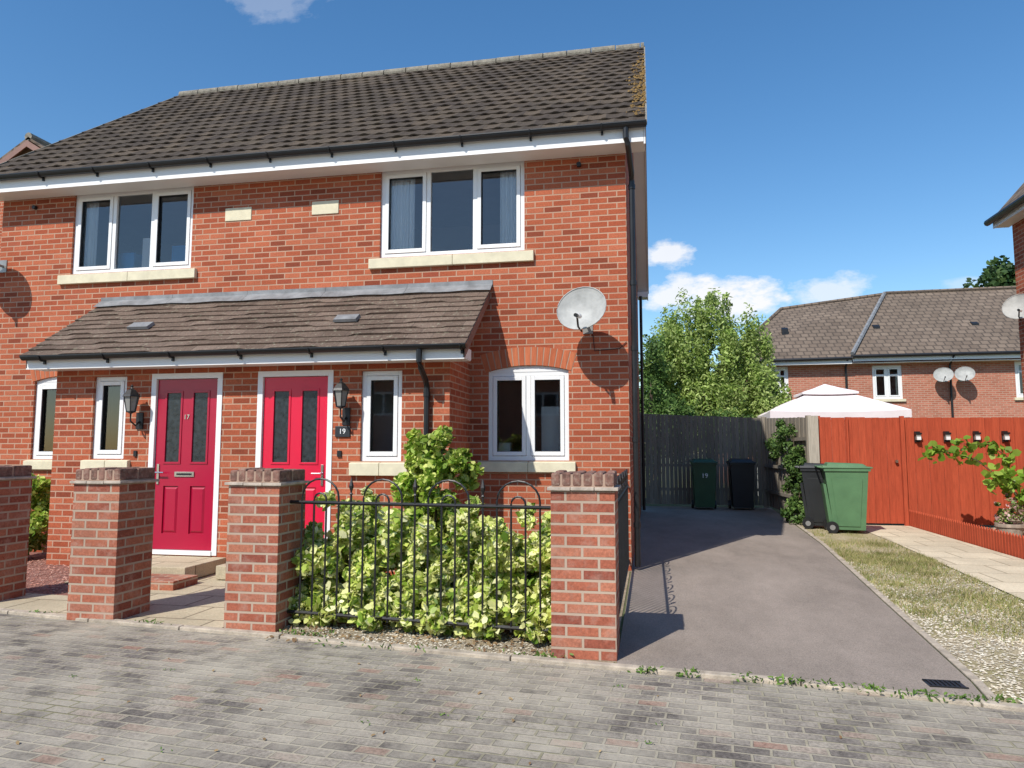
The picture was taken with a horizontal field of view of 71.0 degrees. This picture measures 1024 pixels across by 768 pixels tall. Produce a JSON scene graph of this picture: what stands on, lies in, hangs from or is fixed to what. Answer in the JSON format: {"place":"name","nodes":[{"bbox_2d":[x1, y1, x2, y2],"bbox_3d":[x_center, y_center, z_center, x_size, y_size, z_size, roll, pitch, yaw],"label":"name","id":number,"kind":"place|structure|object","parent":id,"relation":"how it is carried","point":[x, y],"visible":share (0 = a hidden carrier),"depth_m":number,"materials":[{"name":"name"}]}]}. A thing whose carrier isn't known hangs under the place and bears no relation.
{"place":"outdoors","nodes":[
{"label":"outdoors","id":0,"kind":"place"},
{"bbox_2d":[0,465,36,600],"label":"brick pier","id":1,"kind":"structure","parent":0,"point":[15,492],"depth_m":6.83,"materials":[{"name":"brick"}]},
{"bbox_2d":[0,132,50,250],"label":"brick house","id":2,"kind":"structure","parent":0,"point":[31,142],"depth_m":16.57,"materials":[{"name":"red brick"}]},
{"bbox_2d":[0,593,67,613],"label":"side path","id":3,"kind":"structure","parent":0,"point":[41,602],"depth_m":6.56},
{"bbox_2d":[66,573,224,627],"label":"front path","id":4,"kind":"structure","parent":0,"point":[201,602],"depth_m":6.47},
{"bbox_2d":[151,573,197,590],"bbox_3d":[-3.606,2.042,7.401,0.550,0.100,0.400,-1,-5,11],"label":"brick step","id":5,"kind":"object","parent":4,"relation":"on","point":[169,582],"visible":0.69,"depth_m":7.28,"materials":[{"name":"red brick"}]},
{"bbox_2d":[151,555,225,577],"bbox_3d":[-3.969,2.063,8.082,1.180,0.145,0.758,-1,-5,11],"label":"door step","id":6,"kind":"object","parent":4,"relation":"on","point":[194,565],"depth_m":7.95,"materials":[{"name":"beige stone"}]},
{"bbox_2d":[216,563,307,579],"bbox_3d":[-2.582,2.047,7.907,1.130,0.145,0.578,-1,-5,11],"label":"door step","id":7,"kind":"object","parent":4,"relation":"on","point":[221,572],"depth_m":7.72,"materials":[{"name":"beige stone"}]},
{"bbox_2d":[0,613,1023,767],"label":"road","id":8,"kind":"structure","parent":0,"point":[192,709],"depth_m":3.82,"materials":[{"name":"grey brick"}]},
{"bbox_2d":[71,668,662,751],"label":"joint weeds","id":9,"kind":"object","parent":8,"relation":"on","point":[440,714],"visible":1,"depth_m":3.71,"materials":[{"name":"green plant"}]},
{"bbox_2d":[0,649,841,764],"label":"fallen leaves","id":10,"kind":"object","parent":8,"relation":"on","point":[433,759],"visible":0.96,"depth_m":3.55,"materials":[{"name":"brown plant"}]},
{"bbox_2d":[0,608,1023,711],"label":"kerb","id":11,"kind":"structure","parent":8,"relation":"on","point":[1016,707],"depth_m":4.74,"materials":[{"name":"concrete"}]},
{"bbox_2d":[29,609,1021,703],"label":"weeds","id":12,"kind":"object","parent":8,"relation":"on","point":[870,686],"visible":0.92,"depth_m":4.28,"materials":[{"name":"green plant"}]},
{"bbox_2d":[0,0,1023,399],"label":"sky","id":13,"kind":"structure","parent":0,"point":[798,152],"materials":[{"name":"blue"}]},
{"bbox_2d":[65,455,1023,699],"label":"ground","id":14,"kind":"structure","parent":0,"point":[689,505],"depth_m":13.68,"materials":[{"name":"grey plant"}]},
{"bbox_2d":[26,552,68,595],"bbox_3d":[-5.843,2.184,8.465,4.750,0.001,2.520,-1,-5,11],"label":"red gravel bed","id":15,"kind":"object","parent":14,"relation":"on","point":[37,555],"visible":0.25,"depth_m":7.99,"materials":[{"name":"red gravel"}]},
{"bbox_2d":[28,473,50,554],"bbox_3d":[-6.300,1.691,9.188,1.131,1.133,0.929,-1,-5,11],"label":"garden bush","id":16,"kind":"object","parent":15,"relation":"on","point":[40,505],"visible":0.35,"depth_m":9.10,"materials":[{"name":"green plant"}]},
{"bbox_2d":[66,467,159,620],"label":"brick pier","id":17,"kind":"structure","parent":14,"relation":"on","point":[110,566],"depth_m":5.98,"materials":[{"name":"brick"}]},
{"bbox_2d":[0,153,640,575],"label":"walls","id":18,"kind":"structure","parent":14,"relation":"on","point":[576,227],"depth_m":8.92,"materials":[{"name":"brick"}]},
{"bbox_2d":[0,260,6,272],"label":"satellite dish","id":19,"kind":"object","parent":18,"relation":"attached to","point":[3,266],"visible":1,"depth_m":10.40,"materials":[{"name":"white plastic"}]},
{"bbox_2d":[123,385,143,428],"bbox_3d":[-4.540,0.272,8.614,0.210,0.530,0.260,-1,-5,11],"label":"wall lantern","id":20,"kind":"object","parent":18,"relation":"attached to","point":[131,395],"depth_m":8.55,"materials":[{"name":"black metal"}]},
{"bbox_2d":[148,372,222,555],"bbox_3d":[-3.908,0.942,8.583,0.950,2.150,0.123,-1,-5,11],"label":"crimson door","id":21,"kind":"structure","parent":18,"relation":"attached to","point":[184,457],"depth_m":8.58,"materials":[{"name":"red plastic"}]},
{"bbox_2d":[133,451,341,456],"bbox_3d":[-3.260,0.818,8.440,2.680,0.070,0.019,-1,-5,11],"label":"doorbell","id":22,"kind":"object","parent":18,"relation":"attached to","point":[339,453],"visible":1,"depth_m":8.19,"materials":[{"name":"black plastic"}]},
{"bbox_2d":[26,292,489,370],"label":"canopy fascia","id":23,"kind":"structure","parent":18,"relation":"attached to","point":[398,356],"depth_m":8.23,"materials":[{"name":"white plastic"}]},
{"bbox_2d":[19,343,467,491],"bbox_3d":[-3.185,0.867,8.217,5.550,2.491,0.402,-1,-5,11],"label":"canopy gutter","id":24,"kind":"object","parent":23,"relation":"attached to","point":[418,348],"visible":0.94,"depth_m":8.02,"materials":[{"name":"black plastic"}]},
{"bbox_2d":[19,289,490,355],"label":"canopy tiles","id":25,"kind":"object","parent":23,"relation":"on","point":[420,318],"visible":0.99,"depth_m":8.73,"materials":[{"name":"brown tile"}]},
{"bbox_2d":[93,280,492,329],"bbox_3d":[-3.069,-0.985,9.112,5.606,0.615,0.799,-1,-5,11],"label":"canopy flashing and vents","id":26,"kind":"object","parent":25,"relation":"on","point":[319,292],"visible":1,"depth_m":9.38,"materials":[{"name":"grey metal"}]},
{"bbox_2d":[255,370,333,537],"bbox_3d":[-2.523,0.917,8.318,0.950,2.150,0.123,-1,-5,11],"label":"red door","id":27,"kind":"structure","parent":18,"relation":"attached to","point":[294,426],"depth_m":8.36,"materials":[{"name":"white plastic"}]},
{"bbox_2d":[23,200,575,475],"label":"sills and plaques","id":28,"kind":"structure","parent":18,"relation":"attached to","point":[355,468],"depth_m":9.11,"materials":[{"name":"stone"}]},
{"bbox_2d":[32,161,568,460],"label":"windows","id":29,"kind":"structure","parent":18,"relation":"attached to","point":[528,376],"depth_m":9.09,"materials":[{"name":"white plastic"}]},
{"bbox_2d":[30,347,576,381],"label":"window arches","id":30,"kind":"structure","parent":18,"relation":"attached to","point":[520,356],"depth_m":8.84,"materials":[{"name":"brick"}]},
{"bbox_2d":[42,171,566,450],"bbox_3d":[-2.761,-0.201,10.821,8.900,5.000,4.400,-1,-5,11],"label":"interior","id":31,"kind":"object","parent":18,"relation":"attached to","point":[452,211],"visible":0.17,"depth_m":10.63,"materials":[{"name":"paint"}]},
{"bbox_2d":[0,119,645,566],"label":"gutters and downpipes","id":32,"kind":"object","parent":18,"relation":"attached to","point":[462,139],"visible":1,"depth_m":8.81,"materials":[{"name":"black plastic"}]},
{"bbox_2d":[0,127,647,300],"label":"fascia and soffit","id":33,"kind":"structure","parent":18,"relation":"attached to","point":[581,144],"depth_m":9.37,"materials":[{"name":"white plastic"}]},
{"bbox_2d":[0,42,648,293],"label":"roof ridge and verges","id":34,"kind":"structure","parent":18,"relation":"on","point":[447,65],"depth_m":13.49,"materials":[{"name":"tile"}]},
{"bbox_2d":[0,47,644,173],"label":"front roof tiles","id":35,"kind":"object","parent":34,"relation":"attached to","point":[106,141],"visible":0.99,"depth_m":10.97,"materials":[{"name":"tile"}]},
{"bbox_2d":[626,52,645,114],"bbox_3d":[1.831,-4.520,10.618,0.299,2.923,3.776,-1,-5,11],"label":"verge lichen","id":36,"kind":"object","parent":35,"relation":"on","point":[638,86],"visible":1,"depth_m":10.00},
{"bbox_2d":[332,378,349,424],"bbox_3d":[-1.918,0.195,8.114,0.210,0.530,0.260,-1,-5,11],"label":"wall lantern","id":37,"kind":"object","parent":18,"relation":"attached to","point":[340,390],"depth_m":8.05,"materials":[{"name":"black metal"}]},
{"bbox_2d":[335,426,349,436],"bbox_3d":[-1.935,0.543,8.209,0.180,0.125,0.019,-1,-5,11],"label":"number sign","id":38,"kind":"object","parent":18,"relation":"attached to","point":[345,434],"visible":1,"depth_m":8.20,"materials":[{"name":"stone"}]},
{"bbox_2d":[557,287,606,333],"bbox_3d":[0.825,-0.860,8.364,0.553,0.544,0.685,2,-6,-21],"label":"satellite dish","id":39,"kind":"object","parent":18,"relation":"attached to","point":[581,308],"visible":1,"depth_m":8.32,"materials":[{"name":"white metal"}]},
{"bbox_2d":[592,334,625,350],"bbox_3d":[1.174,-0.502,8.644,0.408,0.205,0.011,-1,-5,11],"label":"aerial cable","id":40,"kind":"object","parent":18,"relation":"attached to","point":[605,349],"visible":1,"depth_m":8.65,"materials":[{"name":"black plastic"}]},
{"bbox_2d":[223,571,629,662],"bbox_3d":[-0.497,2.030,6.806,3.080,0.001,3.770,-1,-5,11],"label":"front garden bed","id":41,"kind":"object","parent":14,"relation":"on","point":[468,647],"visible":0.17,"depth_m":5.35,"materials":[{"name":"grey gravel"}]},
{"bbox_2d":[224,467,309,631],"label":"brick pier","id":42,"kind":"structure","parent":41,"relation":"on","point":[263,542],"depth_m":5.62,"materials":[{"name":"brick"}]},
{"bbox_2d":[264,624,550,653],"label":"leaf litter","id":43,"kind":"object","parent":41,"relation":"on","point":[427,637],"visible":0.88,"depth_m":5.29,"materials":[{"name":"beige plant"}]},
{"bbox_2d":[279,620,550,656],"bbox_3d":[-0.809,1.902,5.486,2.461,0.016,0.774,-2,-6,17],"label":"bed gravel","id":44,"kind":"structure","parent":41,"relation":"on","point":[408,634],"depth_m":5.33,"materials":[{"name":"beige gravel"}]},
{"bbox_2d":[288,485,550,643],"bbox_3d":[-0.652,1.413,5.995,2.365,1.128,1.530,-1,-5,11],"label":"variegated hedge","id":45,"kind":"object","parent":41,"relation":"on","point":[534,634],"visible":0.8,"depth_m":5.59,"materials":[{"name":"green plant"}]},
{"bbox_2d":[390,425,483,551],"bbox_3d":[-0.736,1.220,6.940,0.971,1.655,0.699,-1,-5,11],"label":"euonymus shrub","id":46,"kind":"object","parent":41,"relation":"on","point":[428,464],"visible":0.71,"depth_m":6.82,"materials":[{"name":"green plant"}]},
{"bbox_2d":[639,333,760,481],"bbox_3d":[5.040,0.837,20.564,3.977,4.958,2.050,-3,-6,33],"label":"deciduous tree","id":47,"kind":"object","parent":14,"relation":"on","point":[652,375],"visible":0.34,"depth_m":20.84,"materials":[{"name":"green plant"}]},
{"bbox_2d":[640,413,768,507],"bbox_3d":[4.781,1.889,18.038,3.112,2.370,0.097,-1,-5,12],"label":"weathered fence","id":48,"kind":"object","parent":14,"relation":"on","point":[667,436],"visible":0.74,"depth_m":18.06,"materials":[{"name":"grey wood"}]},
{"bbox_2d":[639,287,791,463],"bbox_3d":[6.410,0.190,22.822,4.922,6.659,2.699,-1,-5,11],"label":"willow tree","id":49,"kind":"object","parent":14,"relation":"on","point":[698,384],"visible":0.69,"depth_m":22.39,"materials":[{"name":"green plant"}]},
{"bbox_2d":[761,415,810,514],"bbox_3d":[5.980,1.749,15.773,0.100,2.230,3.956,-1,-5,7],"label":"weathered fence","id":50,"kind":"object","parent":14,"relation":"on","point":[775,472],"visible":0.56,"depth_m":16.56,"materials":[{"name":"grey wood"}]},
{"bbox_2d":[765,419,806,524],"bbox_3d":[5.738,1.756,15.136,0.678,2.109,3.661,-1,-5,11],"label":"ivy","id":51,"kind":"object","parent":50,"relation":"attached to","point":[791,461],"visible":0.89,"depth_m":14.43,"materials":[{"name":"green plant"}]},
{"bbox_2d":[756,384,911,475],"bbox_3d":[9.067,1.658,20.685,3.550,3.320,3.100,-1,-5,11],"label":"garden gazebo","id":52,"kind":"object","parent":14,"relation":"on","point":[824,400],"visible":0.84,"depth_m":19.56,"materials":[{"name":"fabric"}]},
{"bbox_2d":[794,523,1000,701],"bbox_3d":[4.091,2.219,8.856,0.122,0.018,10.224,-1,-6,16],"label":"driveway edging","id":53,"kind":"object","parent":14,"relation":"on","point":[983,688],"visible":0.94,"depth_m":5.48,"materials":[{"name":"concrete"}]},
{"bbox_2d":[807,416,1023,525],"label":"red fence","id":54,"kind":"object","parent":14,"relation":"on","point":[902,494],"visible":0.77,"depth_m":13.45,"materials":[{"name":"red wood"}]},
{"bbox_2d":[909,510,1023,558],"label":"picket edging","id":55,"kind":"object","parent":14,"relation":"on","point":[1010,544],"visible":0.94,"depth_m":10.76,"materials":[{"name":"red wood"}]},
{"bbox_2d":[963,255,1015,287],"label":"deciduous tree","id":56,"kind":"object","parent":14,"relation":"on","point":[995,273],"visible":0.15,"depth_m":45.13,"materials":[{"name":"green plant"}]},
{"bbox_2d":[1012,218,1023,398],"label":"walls","id":57,"kind":"structure","parent":14,"relation":"on","point":[1018,235],"depth_m":13.13,"materials":[{"name":"brick"}]},
{"bbox_2d":[984,194,1023,228],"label":"fascia and gutter","id":58,"kind":"structure","parent":57,"relation":"attached to","point":[1010,214],"depth_m":12.99,"materials":[{"name":"white plastic"}]},
{"bbox_2d":[998,183,1023,211],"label":"roof","id":59,"kind":"structure","parent":57,"relation":"on","point":[1018,193],"depth_m":13.30,"materials":[{"name":"tile"}]},
{"bbox_2d":[1002,294,1023,320],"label":"satellite dish","id":60,"kind":"object","parent":57,"relation":"attached to","point":[1012,307],"visible":1,"depth_m":12.93,"materials":[{"name":"white metal"}]},
{"label":"garden bed","id":61,"kind":"object","parent":14,"relation":"on","visible":0},
{"bbox_2d":[918,435,1023,514],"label":"climbing plant","id":62,"kind":"object","parent":61,"relation":"on","point":[1003,476],"visible":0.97,"depth_m":12.01,"materials":[{"name":"green plant"}]},
{"bbox_2d":[994,497,1023,537],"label":"plant pot","id":63,"kind":"object","parent":61,"relation":"on","point":[1003,523],"visible":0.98,"depth_m":10.91,"materials":[{"name":"stone"}]},
{"bbox_2d":[994,493,1023,523],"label":"flowers","id":64,"kind":"object","parent":63,"relation":"in","point":[999,511],"visible":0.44,"depth_m":11.77,"materials":[{"name":"plant"}]},
{"bbox_2d":[547,470,620,662],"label":"brick pier","id":65,"kind":"structure","parent":0,"point":[585,621],"depth_m":4.87,"materials":[{"name":"brick"}]},
{"bbox_2d":[287,477,550,633],"bbox_3d":[-0.738,1.262,5.436,2.181,1.090,0.036,-2,-6,17],"label":"iron railing","id":66,"kind":"object","parent":65,"relation":"attached to","point":[525,506],"visible":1,"depth_m":5.43,"materials":[{"name":"black metal"}]},
{"bbox_2d":[617,469,629,615],"bbox_3d":[1.056,1.387,6.837,0.040,1.100,3.220,-1,-5,11],"label":"iron railing","id":67,"kind":"object","parent":65,"relation":"attached to","point":[623,525],"visible":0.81,"depth_m":6.72,"materials":[{"name":"black metal"}]},
{"bbox_2d":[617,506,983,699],"bbox_3d":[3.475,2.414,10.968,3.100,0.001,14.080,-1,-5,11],"label":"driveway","id":68,"kind":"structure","parent":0,"point":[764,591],"depth_m":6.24,"materials":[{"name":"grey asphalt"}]},
{"bbox_2d":[690,459,717,507],"bbox_3d":[4.610,2.396,17.260,0.608,1.198,0.822,-1,-5,11],"label":"wheelie bin","id":69,"kind":"object","parent":68,"relation":"on","point":[703,471],"visible":1,"depth_m":16.96,"materials":[{"name":"green plastic"}]},
{"bbox_2d":[726,459,755,508],"bbox_3d":[5.474,2.385,17.145,0.608,1.198,0.822,-1,-5,11],"label":"wheelie bin","id":70,"kind":"object","parent":68,"relation":"on","point":[741,477],"visible":1,"depth_m":16.85,"materials":[{"name":"black plastic"}]},
{"bbox_2d":[922,679,968,688],"bbox_3d":[2.586,1.790,4.289,0.210,0.009,0.130,-1,-5,11],"label":"drain grate","id":71,"kind":"object","parent":68,"relation":"on","point":[944,683],"visible":1,"depth_m":4.29,"materials":[{"name":"black metal"}]},
{"bbox_2d":[719,358,1023,485],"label":"walls","id":72,"kind":"structure","parent":0,"point":[988,390],"depth_m":26.26,"materials":[{"name":"red brick"}]},
{"bbox_2d":[714,286,1019,373],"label":"roof","id":73,"kind":"structure","parent":72,"relation":"on","point":[976,319],"depth_m":28.28,"materials":[{"name":"brown tile"}]},
{"bbox_2d":[749,354,1020,365],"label":"fascia","id":74,"kind":"structure","parent":73,"relation":"attached to","point":[828,362],"depth_m":26.22,"materials":[{"name":"white plastic"}]},
{"bbox_2d":[755,351,1020,417],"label":"gutters","id":75,"kind":"object","parent":72,"relation":"attached to","point":[900,355],"visible":0.64,"depth_m":26.11,"materials":[{"name":"black plastic"}]},
{"bbox_2d":[771,366,1022,446],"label":"interior","id":76,"kind":"object","parent":72,"relation":"in","point":[893,385],"visible":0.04,"depth_m":28.46,"materials":[{"name":"paint"}]},
{"bbox_2d":[771,361,1023,401],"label":"windows","id":77,"kind":"structure","parent":72,"relation":"attached to","point":[887,396],"depth_m":26.62,"materials":[{"name":"white plastic"}]},
{"bbox_2d":[933,367,953,381],"bbox_3d":[15.528,-0.319,25.921,0.512,0.561,0.717,1,-6,-16],"label":"satellite dish","id":78,"kind":"object","parent":72,"relation":"attached to","point":[943,374],"visible":1,"depth_m":25.89,"materials":[{"name":"white plastic"}]},
{"bbox_2d":[954,367,974,381],"bbox_3d":[16.216,-0.351,25.791,0.512,0.561,0.717,1,-6,-16],"label":"satellite dish","id":79,"kind":"object","parent":72,"relation":"attached to","point":[965,374],"visible":1,"depth_m":25.76,"materials":[{"name":"white plastic"}]},
{"bbox_2d":[800,525,1023,703],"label":"verge grass ground","id":80,"kind":"structure","parent":0,"point":[840,536],"depth_m":5.66,"materials":[{"name":"beige gravel"}]},
{"bbox_2d":[794,463,825,528],"bbox_3d":[5.593,2.020,13.044,0.822,1.168,0.608,-2,-6,23],"label":"wheelie bin","id":81,"kind":"object","parent":80,"relation":"on","point":[813,502],"visible":0.62,"depth_m":12.85,"materials":[{"name":"black plastic"}]},
{"bbox_2d":[814,462,872,532],"bbox_3d":[5.718,1.948,12.381,0.868,1.188,0.629,-2,-6,18],"label":"wheelie bin","id":82,"kind":"object","parent":80,"relation":"on","point":[844,488],"visible":1,"depth_m":12.13,"materials":[{"name":"green plastic"}]},
{"bbox_2d":[811,526,1023,650],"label":"grass","id":83,"kind":"structure","parent":80,"relation":"on","point":[879,557],"depth_m":7.26,"materials":[{"name":"green plant"}]},
{"bbox_2d":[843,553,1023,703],"bbox_3d":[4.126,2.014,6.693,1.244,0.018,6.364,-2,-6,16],"label":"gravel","id":84,"kind":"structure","parent":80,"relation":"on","point":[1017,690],"depth_m":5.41,"materials":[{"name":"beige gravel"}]},
{"bbox_2d":[864,525,1023,599],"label":"garden path","id":85,"kind":"structure","parent":0,"point":[1002,571],"depth_m":9.56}
]}

